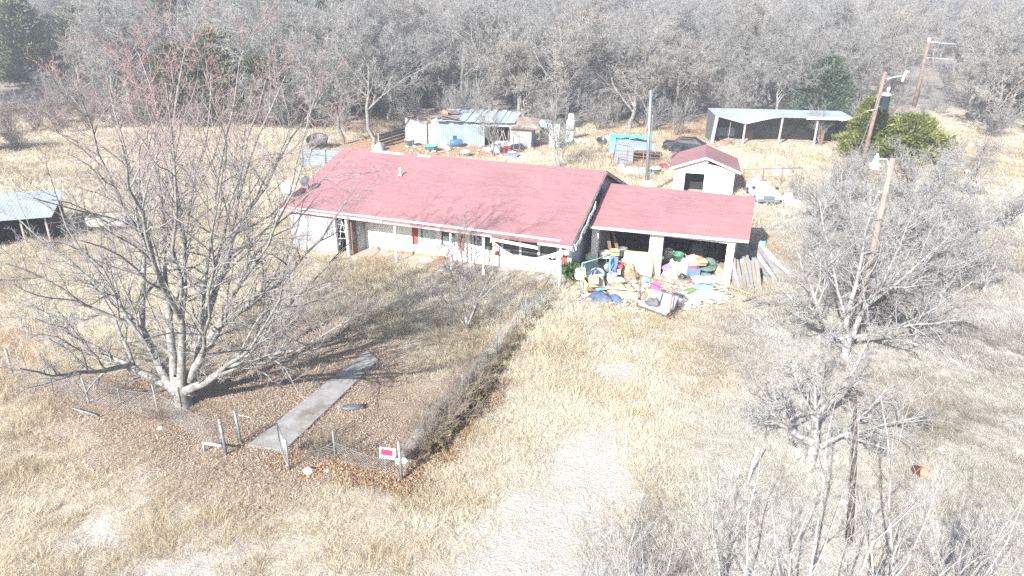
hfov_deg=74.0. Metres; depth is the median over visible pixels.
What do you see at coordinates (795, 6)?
bare tree
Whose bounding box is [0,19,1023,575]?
ground
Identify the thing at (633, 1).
bare tree
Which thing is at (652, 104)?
thicket bush
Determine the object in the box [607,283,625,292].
cardboard box
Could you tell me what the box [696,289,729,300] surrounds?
rag heap
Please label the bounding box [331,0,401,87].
bare tree
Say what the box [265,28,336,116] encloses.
bare tree
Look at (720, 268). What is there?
cardboard box
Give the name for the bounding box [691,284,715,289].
tarpaulin
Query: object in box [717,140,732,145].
scrap heap
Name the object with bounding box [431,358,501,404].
dead brush
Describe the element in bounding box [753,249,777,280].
weathered plank
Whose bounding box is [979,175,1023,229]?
scrub tree
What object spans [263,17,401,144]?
bare tree
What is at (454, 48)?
bare tree
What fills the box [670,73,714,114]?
thicket bush
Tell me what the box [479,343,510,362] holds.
dead brush
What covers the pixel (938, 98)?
thicket bush
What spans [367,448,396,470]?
dead brush
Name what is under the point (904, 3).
bare tree
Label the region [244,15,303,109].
bare tree
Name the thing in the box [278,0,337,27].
bare tree
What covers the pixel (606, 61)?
bare tree
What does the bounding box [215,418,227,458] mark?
gate post
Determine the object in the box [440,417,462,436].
weed clump
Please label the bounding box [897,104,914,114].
thicket bush
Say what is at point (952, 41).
bare tree
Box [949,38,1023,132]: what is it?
bare tree
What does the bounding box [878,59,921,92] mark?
thicket bush
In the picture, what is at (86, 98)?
thicket bush
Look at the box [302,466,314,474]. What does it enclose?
rock
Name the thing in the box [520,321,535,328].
weed clump
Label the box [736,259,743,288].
weathered plank
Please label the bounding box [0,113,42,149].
thicket bush
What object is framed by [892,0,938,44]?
bare tree
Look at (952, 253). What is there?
scrub tree
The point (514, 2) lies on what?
bare tree
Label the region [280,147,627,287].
house
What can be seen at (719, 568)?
foreground brush
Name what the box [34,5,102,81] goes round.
cedar tree
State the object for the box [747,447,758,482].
marker pipe
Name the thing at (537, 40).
bare tree
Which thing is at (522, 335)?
weed clump
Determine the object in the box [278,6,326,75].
bare tree
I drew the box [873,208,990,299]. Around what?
scrub tree
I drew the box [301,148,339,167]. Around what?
shed
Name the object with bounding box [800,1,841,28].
bare tree
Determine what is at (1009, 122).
thicket bush
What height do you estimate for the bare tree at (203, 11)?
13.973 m
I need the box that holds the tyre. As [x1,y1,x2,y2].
[597,136,606,143]
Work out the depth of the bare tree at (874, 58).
94.27 m
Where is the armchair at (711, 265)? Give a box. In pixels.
[698,257,717,275]
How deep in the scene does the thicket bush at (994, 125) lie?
87.90 m
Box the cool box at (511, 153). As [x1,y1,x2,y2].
[507,151,516,157]
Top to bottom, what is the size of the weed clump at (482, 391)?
0.598 m
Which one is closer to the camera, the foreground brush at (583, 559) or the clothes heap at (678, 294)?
the foreground brush at (583, 559)
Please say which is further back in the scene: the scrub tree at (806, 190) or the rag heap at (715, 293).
the scrub tree at (806, 190)
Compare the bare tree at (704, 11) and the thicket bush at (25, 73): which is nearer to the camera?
the thicket bush at (25, 73)
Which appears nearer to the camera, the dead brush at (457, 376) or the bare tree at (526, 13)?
the dead brush at (457, 376)
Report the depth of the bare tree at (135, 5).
123.23 m
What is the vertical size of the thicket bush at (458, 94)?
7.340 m
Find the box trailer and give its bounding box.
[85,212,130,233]
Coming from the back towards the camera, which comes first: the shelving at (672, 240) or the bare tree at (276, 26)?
the bare tree at (276, 26)
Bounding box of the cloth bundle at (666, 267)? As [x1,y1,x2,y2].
[662,264,670,269]
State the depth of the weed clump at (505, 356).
28.73 m
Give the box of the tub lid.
[340,403,365,409]
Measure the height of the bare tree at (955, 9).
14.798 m
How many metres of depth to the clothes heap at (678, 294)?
36.15 m
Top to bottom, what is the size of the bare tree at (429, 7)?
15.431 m
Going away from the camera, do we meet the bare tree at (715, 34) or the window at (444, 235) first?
the window at (444, 235)
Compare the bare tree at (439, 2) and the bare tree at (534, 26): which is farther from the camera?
the bare tree at (439, 2)
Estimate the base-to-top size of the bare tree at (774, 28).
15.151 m
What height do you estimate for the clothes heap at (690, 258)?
0.634 m
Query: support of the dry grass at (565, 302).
on the ground at (544, 535)
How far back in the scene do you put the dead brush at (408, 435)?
23.07 m
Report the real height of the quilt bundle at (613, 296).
0.416 m
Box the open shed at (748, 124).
[705,108,851,145]
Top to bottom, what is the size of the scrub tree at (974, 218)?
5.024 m
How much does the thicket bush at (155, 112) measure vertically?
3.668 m
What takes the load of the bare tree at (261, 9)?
on the ground at (544, 535)
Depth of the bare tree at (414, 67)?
96.35 m
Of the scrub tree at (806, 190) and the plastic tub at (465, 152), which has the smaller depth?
the scrub tree at (806, 190)
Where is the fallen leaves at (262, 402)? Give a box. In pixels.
[5,319,518,526]
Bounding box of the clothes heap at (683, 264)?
[668,254,689,274]
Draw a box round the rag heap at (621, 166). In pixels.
[616,162,625,170]
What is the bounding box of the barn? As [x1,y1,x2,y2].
[395,107,560,148]
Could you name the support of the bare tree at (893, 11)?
on the ground at (544, 535)
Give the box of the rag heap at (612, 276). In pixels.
[604,271,617,283]
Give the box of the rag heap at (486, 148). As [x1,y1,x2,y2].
[482,147,502,150]
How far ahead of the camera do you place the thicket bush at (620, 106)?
93.45 m
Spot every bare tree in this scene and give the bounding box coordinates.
[20,28,99,112]
[26,0,74,16]
[28,0,68,25]
[30,0,55,17]
[31,4,62,36]
[35,0,68,13]
[54,15,119,102]
[56,0,137,109]
[60,0,121,12]
[65,0,170,109]
[65,7,162,122]
[70,0,148,15]
[75,29,133,86]
[79,0,173,81]
[95,0,154,32]
[114,0,233,99]
[129,0,154,10]
[140,12,207,50]
[148,0,258,48]
[171,30,194,64]
[188,0,242,27]
[190,0,274,49]
[202,0,328,125]
[213,23,269,69]
[218,0,331,81]
[237,24,297,89]
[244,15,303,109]
[252,10,377,119]
[263,0,400,117]
[263,10,368,125]
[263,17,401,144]
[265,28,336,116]
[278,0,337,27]
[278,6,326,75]
[282,0,402,106]
[300,3,386,113]
[302,57,373,129]
[310,13,450,148]
[324,0,395,26]
[324,0,400,35]
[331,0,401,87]
[335,16,409,120]
[358,29,409,115]
[369,0,441,39]
[369,18,460,107]
[378,6,415,86]
[385,0,454,95]
[392,0,444,18]
[392,17,444,105]
[395,0,433,33]
[402,3,462,93]
[405,31,471,104]
[406,0,437,20]
[418,21,479,96]
[423,0,467,25]
[426,4,520,96]
[433,0,461,25]
[435,6,483,80]
[438,0,544,110]
[454,0,517,30]
[455,11,510,107]
[469,1,556,42]
[470,21,569,121]
[472,9,536,103]
[476,19,554,111]
[477,0,503,54]
[482,11,558,117]
[493,0,530,22]
[498,0,531,25]
[498,16,545,82]
[512,10,615,126]
[516,0,557,22]
[520,0,616,111]
[530,6,582,91]
[533,0,563,37]
[533,39,585,113]
[544,7,676,124]
[548,0,608,27]
[551,7,586,62]
[551,31,607,89]
[562,0,613,28]
[567,0,624,18]
[575,18,669,128]
[576,9,636,73]
[579,15,618,90]
[585,29,628,95]
[594,17,684,119]
[604,23,623,44]
[606,42,683,131]
[608,0,635,36]
[608,0,690,45]
[612,0,663,40]
[624,39,673,123]
[628,35,718,122]
[632,0,713,59]
[633,12,725,112]
[645,0,750,100]
[655,0,725,40]
[666,0,752,84]
[669,0,731,49]
[670,43,714,85]
[685,19,728,61]
[685,26,750,99]
[690,0,734,17]
[699,31,757,105]
[701,0,717,23]
[709,0,794,87]
[711,0,771,39]
[716,11,740,68]
[716,45,784,108]
[719,0,795,104]
[732,3,798,82]
[734,7,806,108]
[736,18,791,96]
[752,16,836,105]
[753,33,835,109]
[756,12,819,100]
[757,3,826,93]
[763,0,830,25]
[773,0,832,39]
[780,11,865,99]
[793,26,865,79]
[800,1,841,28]
[801,0,920,75]
[807,0,863,17]
[808,3,891,84]
[818,0,884,82]
[822,21,908,116]
[843,0,899,48]
[851,0,895,25]
[864,0,909,32]
[865,12,949,91]
[868,5,945,96]
[879,0,919,33]
[884,0,946,56]
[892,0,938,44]
[901,0,953,69]
[919,8,954,62]
[923,0,970,57]
[932,7,986,67]
[934,9,1004,76]
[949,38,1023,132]
[950,0,1022,119]
[951,0,1010,34]
[954,5,1011,50]
[956,15,1022,65]
[962,17,1023,124]
[976,28,1023,97]
[980,0,1023,61]
[991,21,1020,54]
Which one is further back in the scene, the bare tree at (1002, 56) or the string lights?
the bare tree at (1002, 56)
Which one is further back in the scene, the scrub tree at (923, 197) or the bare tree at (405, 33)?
the bare tree at (405, 33)
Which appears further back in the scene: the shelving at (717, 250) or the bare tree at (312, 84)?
the bare tree at (312, 84)
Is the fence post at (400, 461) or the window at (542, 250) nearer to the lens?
the fence post at (400, 461)
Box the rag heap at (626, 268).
[620,260,635,276]
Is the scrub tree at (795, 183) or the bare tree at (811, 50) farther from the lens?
the bare tree at (811, 50)
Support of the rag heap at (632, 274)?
on the ground at (544, 535)
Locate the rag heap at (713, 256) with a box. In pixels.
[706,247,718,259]
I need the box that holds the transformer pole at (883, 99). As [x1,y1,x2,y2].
[851,70,910,167]
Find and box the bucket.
[912,465,930,477]
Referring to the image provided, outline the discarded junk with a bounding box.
[637,274,677,319]
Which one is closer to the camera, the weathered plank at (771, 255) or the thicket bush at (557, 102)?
the weathered plank at (771, 255)
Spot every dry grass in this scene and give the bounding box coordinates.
[0,110,1023,235]
[0,216,1023,390]
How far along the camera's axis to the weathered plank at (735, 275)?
37.78 m
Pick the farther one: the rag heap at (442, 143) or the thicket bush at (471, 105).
the thicket bush at (471, 105)
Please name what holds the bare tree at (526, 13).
on the ground at (544, 535)
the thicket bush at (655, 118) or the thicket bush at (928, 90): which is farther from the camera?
the thicket bush at (928, 90)
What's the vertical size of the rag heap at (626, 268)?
0.845 m
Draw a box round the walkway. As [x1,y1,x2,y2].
[248,350,377,451]
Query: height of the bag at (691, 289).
0.238 m
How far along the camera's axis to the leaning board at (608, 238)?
41.14 m
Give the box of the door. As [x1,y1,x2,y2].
[470,235,482,262]
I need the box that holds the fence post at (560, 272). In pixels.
[543,266,567,292]
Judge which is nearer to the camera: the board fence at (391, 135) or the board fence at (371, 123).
the board fence at (391, 135)
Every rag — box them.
[615,277,625,282]
[645,297,659,306]
[651,282,663,293]
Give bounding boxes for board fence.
[344,121,372,133]
[378,126,404,144]
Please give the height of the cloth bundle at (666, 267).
0.291 m
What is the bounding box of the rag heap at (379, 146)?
[374,142,385,150]
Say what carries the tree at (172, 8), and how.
on the ground at (544, 535)
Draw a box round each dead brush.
[86,373,134,398]
[122,388,183,421]
[276,407,356,459]
[312,428,347,454]
[331,439,373,465]
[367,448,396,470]
[386,391,458,442]
[387,422,431,461]
[390,414,449,452]
[406,394,447,432]
[409,383,487,440]
[418,364,503,422]
[421,384,472,419]
[431,348,498,390]
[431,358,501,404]
[444,352,496,382]
[466,344,507,372]
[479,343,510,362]
[493,336,524,352]
[495,327,520,341]
[506,316,531,331]
[526,304,548,314]
[536,295,554,304]
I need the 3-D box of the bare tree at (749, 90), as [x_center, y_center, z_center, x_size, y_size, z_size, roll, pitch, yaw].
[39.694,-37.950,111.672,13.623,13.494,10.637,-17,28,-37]
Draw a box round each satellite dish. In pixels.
[282,181,297,197]
[300,176,308,189]
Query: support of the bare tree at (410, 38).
on the ground at (544, 535)
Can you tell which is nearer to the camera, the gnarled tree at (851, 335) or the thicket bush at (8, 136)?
the gnarled tree at (851, 335)
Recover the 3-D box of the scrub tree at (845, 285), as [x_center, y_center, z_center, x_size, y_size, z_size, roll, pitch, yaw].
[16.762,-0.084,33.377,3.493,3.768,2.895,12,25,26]
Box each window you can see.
[410,126,421,130]
[419,229,435,245]
[440,231,456,248]
[485,237,493,251]
[502,239,557,261]
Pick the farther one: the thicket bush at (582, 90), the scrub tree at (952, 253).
the thicket bush at (582, 90)
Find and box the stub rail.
[202,442,222,451]
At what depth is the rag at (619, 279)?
37.25 m
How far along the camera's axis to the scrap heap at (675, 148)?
74.75 m
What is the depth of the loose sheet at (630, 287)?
37.35 m
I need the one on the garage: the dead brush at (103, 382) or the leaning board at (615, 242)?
the leaning board at (615, 242)
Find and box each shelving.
[619,231,638,250]
[637,233,649,251]
[668,237,689,254]
[704,241,721,263]
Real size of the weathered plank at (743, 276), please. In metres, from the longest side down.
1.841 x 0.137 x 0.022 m
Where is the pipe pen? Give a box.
[611,148,660,167]
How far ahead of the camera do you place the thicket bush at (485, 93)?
97.49 m
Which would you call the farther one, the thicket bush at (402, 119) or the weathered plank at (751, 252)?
the thicket bush at (402, 119)
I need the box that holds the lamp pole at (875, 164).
[852,153,895,345]
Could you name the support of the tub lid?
on the fallen leaves at (262, 402)
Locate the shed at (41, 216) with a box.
[0,189,66,244]
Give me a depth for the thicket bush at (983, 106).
98.45 m
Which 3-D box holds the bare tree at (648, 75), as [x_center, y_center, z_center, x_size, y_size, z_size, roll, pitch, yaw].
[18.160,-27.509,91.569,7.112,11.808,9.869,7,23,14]
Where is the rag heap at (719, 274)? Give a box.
[716,271,731,279]
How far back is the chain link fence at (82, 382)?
24.92 m
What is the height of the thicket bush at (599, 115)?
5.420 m
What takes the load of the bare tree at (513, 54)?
on the ground at (544, 535)
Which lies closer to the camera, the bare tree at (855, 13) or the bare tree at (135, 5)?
the bare tree at (135, 5)
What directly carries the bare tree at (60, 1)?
on the ground at (544, 535)
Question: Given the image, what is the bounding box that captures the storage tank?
[566,114,574,137]
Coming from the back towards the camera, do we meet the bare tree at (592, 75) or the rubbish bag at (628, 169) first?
the bare tree at (592, 75)
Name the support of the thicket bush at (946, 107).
on the ground at (544, 535)
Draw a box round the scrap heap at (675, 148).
[667,143,690,153]
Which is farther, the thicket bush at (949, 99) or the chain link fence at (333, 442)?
the thicket bush at (949, 99)
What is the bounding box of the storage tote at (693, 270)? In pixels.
[686,266,700,275]
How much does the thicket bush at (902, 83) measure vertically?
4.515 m
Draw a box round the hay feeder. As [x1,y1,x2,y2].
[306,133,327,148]
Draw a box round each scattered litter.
[405,135,805,207]
[577,276,733,312]
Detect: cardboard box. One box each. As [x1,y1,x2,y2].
[581,276,599,290]
[588,275,601,285]
[598,250,609,258]
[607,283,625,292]
[608,247,619,255]
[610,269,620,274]
[694,258,707,265]
[715,265,723,273]
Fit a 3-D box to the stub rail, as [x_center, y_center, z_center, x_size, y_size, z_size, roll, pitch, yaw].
[-9.888,5.369,22.476,0.790,0.613,0.095,7,23,16]
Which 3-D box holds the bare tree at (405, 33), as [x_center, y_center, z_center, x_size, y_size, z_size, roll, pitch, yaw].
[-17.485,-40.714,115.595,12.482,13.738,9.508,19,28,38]
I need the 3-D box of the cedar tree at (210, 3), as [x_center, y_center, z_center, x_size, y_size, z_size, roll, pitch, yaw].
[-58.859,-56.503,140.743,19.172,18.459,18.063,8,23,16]
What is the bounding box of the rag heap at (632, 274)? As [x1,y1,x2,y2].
[623,269,639,282]
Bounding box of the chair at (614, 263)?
[606,256,617,272]
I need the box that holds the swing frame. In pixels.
[579,255,610,295]
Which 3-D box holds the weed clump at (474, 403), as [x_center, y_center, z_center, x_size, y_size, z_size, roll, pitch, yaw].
[-1.546,4.224,25.457,1.088,0.658,1.240,-5,23,-14]
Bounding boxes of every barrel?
[450,139,462,146]
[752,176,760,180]
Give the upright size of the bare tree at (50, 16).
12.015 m
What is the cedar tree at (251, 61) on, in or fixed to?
on the ground at (544, 535)
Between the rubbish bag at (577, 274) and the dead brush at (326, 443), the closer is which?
the dead brush at (326, 443)
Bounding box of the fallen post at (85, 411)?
[72,407,97,415]
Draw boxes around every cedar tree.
[0,0,68,86]
[0,0,69,71]
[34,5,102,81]
[125,40,218,122]
[126,51,178,119]
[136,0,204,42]
[172,27,263,123]
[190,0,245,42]
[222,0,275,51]
[231,52,294,124]
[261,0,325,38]
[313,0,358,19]
[778,50,866,115]
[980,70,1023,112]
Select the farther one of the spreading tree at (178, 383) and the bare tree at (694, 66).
the bare tree at (694, 66)
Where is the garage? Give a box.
[589,183,755,285]
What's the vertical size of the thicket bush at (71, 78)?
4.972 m
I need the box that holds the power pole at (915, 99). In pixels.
[912,38,937,106]
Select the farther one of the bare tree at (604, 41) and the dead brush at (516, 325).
the bare tree at (604, 41)
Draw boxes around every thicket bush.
[0,57,25,87]
[0,89,33,131]
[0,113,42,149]
[2,89,54,130]
[3,53,39,89]
[18,81,76,123]
[27,68,83,116]
[27,74,69,106]
[28,100,76,133]
[32,97,61,119]
[59,84,91,110]
[60,64,92,89]
[68,84,127,122]
[68,97,103,127]
[71,69,138,124]
[74,90,101,111]
[101,95,141,127]
[137,98,170,125]
[180,97,209,128]
[185,101,212,125]
[208,101,243,123]
[228,83,281,126]
[255,102,278,127]
[266,82,312,129]
[267,77,307,123]
[287,108,319,127]
[321,98,356,130]
[363,83,386,114]
[368,94,391,117]
[378,85,424,125]
[394,108,409,132]
[414,86,437,107]
[419,72,448,107]
[426,86,462,111]
[427,66,463,100]
[436,72,486,109]
[448,89,486,121]
[453,94,485,121]
[454,98,484,109]
[459,74,509,108]
[460,70,479,90]
[500,74,527,105]
[525,78,558,106]
[530,80,581,119]
[538,82,570,119]
[563,76,596,108]
[567,67,597,98]
[578,90,615,129]
[584,77,632,123]
[608,85,629,107]
[638,94,673,128]
[643,95,668,113]
[653,78,693,114]
[663,95,703,134]
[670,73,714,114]
[671,77,708,117]
[697,72,746,107]
[709,96,726,107]
[714,79,762,108]
[826,78,867,108]
[844,98,863,116]
[849,83,869,107]
[877,80,917,115]
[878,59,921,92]
[889,72,916,95]
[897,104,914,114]
[918,102,931,114]
[920,75,942,98]
[923,96,938,110]
[925,54,967,91]
[929,91,945,102]
[930,95,940,108]
[936,99,954,113]
[940,88,957,101]
[942,90,956,103]
[943,65,990,110]
[960,73,993,104]
[967,64,998,89]
[973,89,1014,121]
[980,108,1014,136]
[984,103,1023,134]
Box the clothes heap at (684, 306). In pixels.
[678,301,692,309]
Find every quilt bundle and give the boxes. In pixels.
[589,290,613,303]
[609,293,621,304]
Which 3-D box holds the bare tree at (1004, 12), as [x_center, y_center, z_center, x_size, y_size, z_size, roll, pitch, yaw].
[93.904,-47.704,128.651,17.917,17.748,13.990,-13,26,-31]
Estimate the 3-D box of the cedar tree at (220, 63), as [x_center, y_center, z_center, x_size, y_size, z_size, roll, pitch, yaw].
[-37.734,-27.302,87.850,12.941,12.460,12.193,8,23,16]
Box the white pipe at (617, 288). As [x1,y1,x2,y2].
[606,287,626,289]
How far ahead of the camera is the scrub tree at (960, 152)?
61.64 m
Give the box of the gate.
[276,424,290,470]
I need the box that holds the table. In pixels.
[494,141,518,150]
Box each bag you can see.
[572,267,586,279]
[583,261,605,277]
[622,166,631,172]
[632,166,639,173]
[641,275,650,282]
[678,273,685,278]
[685,287,697,291]
[689,292,710,299]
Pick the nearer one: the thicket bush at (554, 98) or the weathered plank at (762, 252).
the weathered plank at (762, 252)
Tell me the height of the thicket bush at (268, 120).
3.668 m
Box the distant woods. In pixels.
[41,0,1023,50]
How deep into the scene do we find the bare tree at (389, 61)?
92.25 m
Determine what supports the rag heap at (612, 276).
on the dry grass at (565, 302)
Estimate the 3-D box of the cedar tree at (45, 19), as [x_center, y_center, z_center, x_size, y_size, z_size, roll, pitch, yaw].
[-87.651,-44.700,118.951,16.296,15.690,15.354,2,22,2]
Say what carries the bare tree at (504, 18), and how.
on the ground at (544, 535)
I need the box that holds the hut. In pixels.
[609,133,655,163]
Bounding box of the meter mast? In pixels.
[644,90,653,186]
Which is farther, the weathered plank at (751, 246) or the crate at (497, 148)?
the crate at (497, 148)
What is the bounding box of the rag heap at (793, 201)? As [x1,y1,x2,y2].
[787,199,801,206]
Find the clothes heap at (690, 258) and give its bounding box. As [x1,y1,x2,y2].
[684,254,702,265]
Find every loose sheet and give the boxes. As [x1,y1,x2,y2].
[564,138,580,143]
[590,274,604,287]
[596,285,608,290]
[612,291,636,299]
[615,283,636,291]
[623,250,654,276]
[690,275,715,283]
[712,275,721,280]
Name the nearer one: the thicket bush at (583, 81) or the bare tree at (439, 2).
the thicket bush at (583, 81)
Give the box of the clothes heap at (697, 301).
[687,297,700,304]
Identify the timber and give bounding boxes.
[716,281,745,292]
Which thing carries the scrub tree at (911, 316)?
on the ground at (544, 535)
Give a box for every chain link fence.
[4,349,222,450]
[290,430,396,475]
[401,280,558,471]
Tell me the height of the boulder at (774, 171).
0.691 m
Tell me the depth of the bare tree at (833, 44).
98.39 m
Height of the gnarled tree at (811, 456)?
5.188 m
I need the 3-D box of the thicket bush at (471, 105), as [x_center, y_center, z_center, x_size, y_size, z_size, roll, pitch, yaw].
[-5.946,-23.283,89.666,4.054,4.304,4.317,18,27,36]
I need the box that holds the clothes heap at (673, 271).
[662,264,680,278]
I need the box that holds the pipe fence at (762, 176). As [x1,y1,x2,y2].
[742,167,803,184]
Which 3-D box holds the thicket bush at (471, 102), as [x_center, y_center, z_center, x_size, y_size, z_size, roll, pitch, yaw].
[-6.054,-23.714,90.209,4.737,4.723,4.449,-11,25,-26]
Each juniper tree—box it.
[831,93,906,157]
[852,108,966,165]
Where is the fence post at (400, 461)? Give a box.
[395,441,407,481]
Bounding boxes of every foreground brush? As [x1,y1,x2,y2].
[505,517,686,575]
[551,449,669,575]
[585,500,701,575]
[646,399,808,575]
[735,356,991,575]
[818,356,1023,575]
[910,477,1023,575]
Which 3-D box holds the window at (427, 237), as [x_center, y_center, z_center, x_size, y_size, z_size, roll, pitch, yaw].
[-5.110,-3.347,41.365,1.090,1.500,0.125,9,23,18]
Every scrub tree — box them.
[775,170,813,198]
[790,156,868,221]
[796,229,866,284]
[798,202,849,259]
[806,163,886,238]
[816,150,861,193]
[816,247,875,319]
[826,179,935,275]
[831,140,915,207]
[831,246,921,329]
[837,139,883,178]
[861,255,952,339]
[863,166,977,246]
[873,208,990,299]
[876,134,959,199]
[883,168,983,260]
[891,150,996,223]
[907,190,1000,298]
[916,134,978,183]
[936,131,1007,199]
[947,195,1016,259]
[953,227,1023,294]
[970,128,1019,164]
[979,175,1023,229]
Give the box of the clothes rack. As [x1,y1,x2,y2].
[513,136,519,151]
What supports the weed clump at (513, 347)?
on the ground at (544, 535)
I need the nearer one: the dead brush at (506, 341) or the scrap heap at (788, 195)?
the dead brush at (506, 341)
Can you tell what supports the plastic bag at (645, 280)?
on the ground at (544, 535)
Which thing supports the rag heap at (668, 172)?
on the ground at (544, 535)
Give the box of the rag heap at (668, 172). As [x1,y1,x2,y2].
[665,170,673,175]
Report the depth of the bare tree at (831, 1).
161.99 m
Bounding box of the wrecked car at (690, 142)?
[661,136,705,150]
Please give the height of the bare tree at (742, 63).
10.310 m
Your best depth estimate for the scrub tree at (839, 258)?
37.46 m
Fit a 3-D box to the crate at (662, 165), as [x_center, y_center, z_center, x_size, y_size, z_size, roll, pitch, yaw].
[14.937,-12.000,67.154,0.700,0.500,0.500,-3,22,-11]
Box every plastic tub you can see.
[424,144,437,150]
[461,149,469,155]
[590,268,604,276]
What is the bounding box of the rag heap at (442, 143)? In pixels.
[439,141,448,147]
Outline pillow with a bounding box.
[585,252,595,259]
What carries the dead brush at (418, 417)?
on the ground at (544, 535)
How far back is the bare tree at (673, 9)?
131.24 m
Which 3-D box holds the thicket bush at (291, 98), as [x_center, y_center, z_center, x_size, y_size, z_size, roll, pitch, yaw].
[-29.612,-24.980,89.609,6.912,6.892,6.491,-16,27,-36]
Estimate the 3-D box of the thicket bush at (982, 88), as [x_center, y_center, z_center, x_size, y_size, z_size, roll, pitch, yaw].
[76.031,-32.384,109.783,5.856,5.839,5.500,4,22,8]
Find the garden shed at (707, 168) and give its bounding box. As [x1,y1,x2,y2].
[669,144,740,194]
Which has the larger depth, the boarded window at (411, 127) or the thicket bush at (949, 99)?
the thicket bush at (949, 99)
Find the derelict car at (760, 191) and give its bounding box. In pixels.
[746,181,780,203]
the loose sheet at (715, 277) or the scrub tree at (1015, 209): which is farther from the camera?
the scrub tree at (1015, 209)
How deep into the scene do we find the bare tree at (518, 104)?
93.25 m
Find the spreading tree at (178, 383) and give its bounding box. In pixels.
[0,0,405,421]
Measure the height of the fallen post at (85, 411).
0.079 m
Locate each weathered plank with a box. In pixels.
[732,263,739,288]
[733,258,735,286]
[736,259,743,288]
[736,266,741,288]
[741,264,746,291]
[742,260,750,290]
[747,247,769,277]
[748,240,754,251]
[748,260,753,291]
[749,253,771,281]
[751,260,757,290]
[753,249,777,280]
[755,260,761,291]
[758,242,767,253]
[758,246,781,280]
[759,248,783,281]
[763,245,788,271]
[763,250,794,279]
[763,259,791,281]
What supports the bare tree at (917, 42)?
on the ground at (544, 535)
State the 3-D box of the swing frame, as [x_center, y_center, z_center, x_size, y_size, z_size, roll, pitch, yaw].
[4.600,-0.871,37.353,3.230,1.817,0.914,-17,28,-37]
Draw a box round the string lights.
[490,202,595,264]
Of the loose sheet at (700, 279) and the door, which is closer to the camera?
the loose sheet at (700, 279)
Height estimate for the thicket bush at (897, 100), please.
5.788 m
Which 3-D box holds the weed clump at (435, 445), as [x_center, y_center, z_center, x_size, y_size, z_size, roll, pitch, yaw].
[-2.548,5.308,22.986,0.752,0.454,0.856,-1,22,-6]
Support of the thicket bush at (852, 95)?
on the ground at (544, 535)
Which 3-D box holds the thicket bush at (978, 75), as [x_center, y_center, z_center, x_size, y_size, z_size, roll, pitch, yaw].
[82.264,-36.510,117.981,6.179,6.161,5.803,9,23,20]
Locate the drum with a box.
[663,248,674,263]
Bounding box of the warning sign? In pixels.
[379,447,402,473]
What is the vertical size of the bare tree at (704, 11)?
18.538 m
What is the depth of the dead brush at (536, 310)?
33.47 m
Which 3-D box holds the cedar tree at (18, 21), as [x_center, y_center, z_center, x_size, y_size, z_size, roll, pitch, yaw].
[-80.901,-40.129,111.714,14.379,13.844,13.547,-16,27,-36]
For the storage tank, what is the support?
on the ground at (544, 535)
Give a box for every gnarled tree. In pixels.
[725,316,952,465]
[763,173,1008,359]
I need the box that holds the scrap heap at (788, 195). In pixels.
[781,192,795,202]
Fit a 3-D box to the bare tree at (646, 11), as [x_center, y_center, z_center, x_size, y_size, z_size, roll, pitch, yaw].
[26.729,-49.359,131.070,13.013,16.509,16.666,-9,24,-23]
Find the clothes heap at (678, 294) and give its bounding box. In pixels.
[673,292,683,300]
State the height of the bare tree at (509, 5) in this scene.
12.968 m
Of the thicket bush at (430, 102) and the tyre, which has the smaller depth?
the tyre
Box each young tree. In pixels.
[425,202,519,331]
[467,93,504,155]
[528,81,588,166]
[799,97,832,143]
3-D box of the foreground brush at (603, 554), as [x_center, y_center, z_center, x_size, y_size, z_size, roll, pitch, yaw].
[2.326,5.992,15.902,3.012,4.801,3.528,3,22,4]
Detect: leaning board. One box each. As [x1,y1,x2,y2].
[605,230,611,248]
[611,231,621,260]
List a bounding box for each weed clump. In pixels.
[426,438,447,453]
[431,427,453,444]
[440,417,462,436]
[446,402,477,419]
[457,392,485,411]
[467,382,490,398]
[479,374,496,387]
[487,363,506,374]
[495,352,510,362]
[502,341,518,350]
[513,332,525,341]
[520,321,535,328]
[531,312,541,319]
[543,303,553,309]
[558,260,584,281]
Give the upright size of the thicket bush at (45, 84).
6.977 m
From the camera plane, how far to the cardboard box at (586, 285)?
36.59 m
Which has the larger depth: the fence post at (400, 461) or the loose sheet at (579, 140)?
the loose sheet at (579, 140)
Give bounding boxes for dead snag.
[845,399,859,543]
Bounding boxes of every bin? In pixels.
[404,137,414,146]
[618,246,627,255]
[650,166,660,174]
[672,251,683,261]
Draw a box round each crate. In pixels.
[494,145,500,151]
[503,146,510,151]
[617,262,622,268]
[660,163,667,168]
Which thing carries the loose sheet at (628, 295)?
on the ground at (544, 535)
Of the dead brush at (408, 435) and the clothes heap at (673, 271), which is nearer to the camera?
the dead brush at (408, 435)
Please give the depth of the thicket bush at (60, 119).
80.14 m
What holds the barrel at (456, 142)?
on the ground at (544, 535)
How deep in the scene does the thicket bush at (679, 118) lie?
85.88 m
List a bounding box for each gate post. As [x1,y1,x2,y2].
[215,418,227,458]
[233,410,241,441]

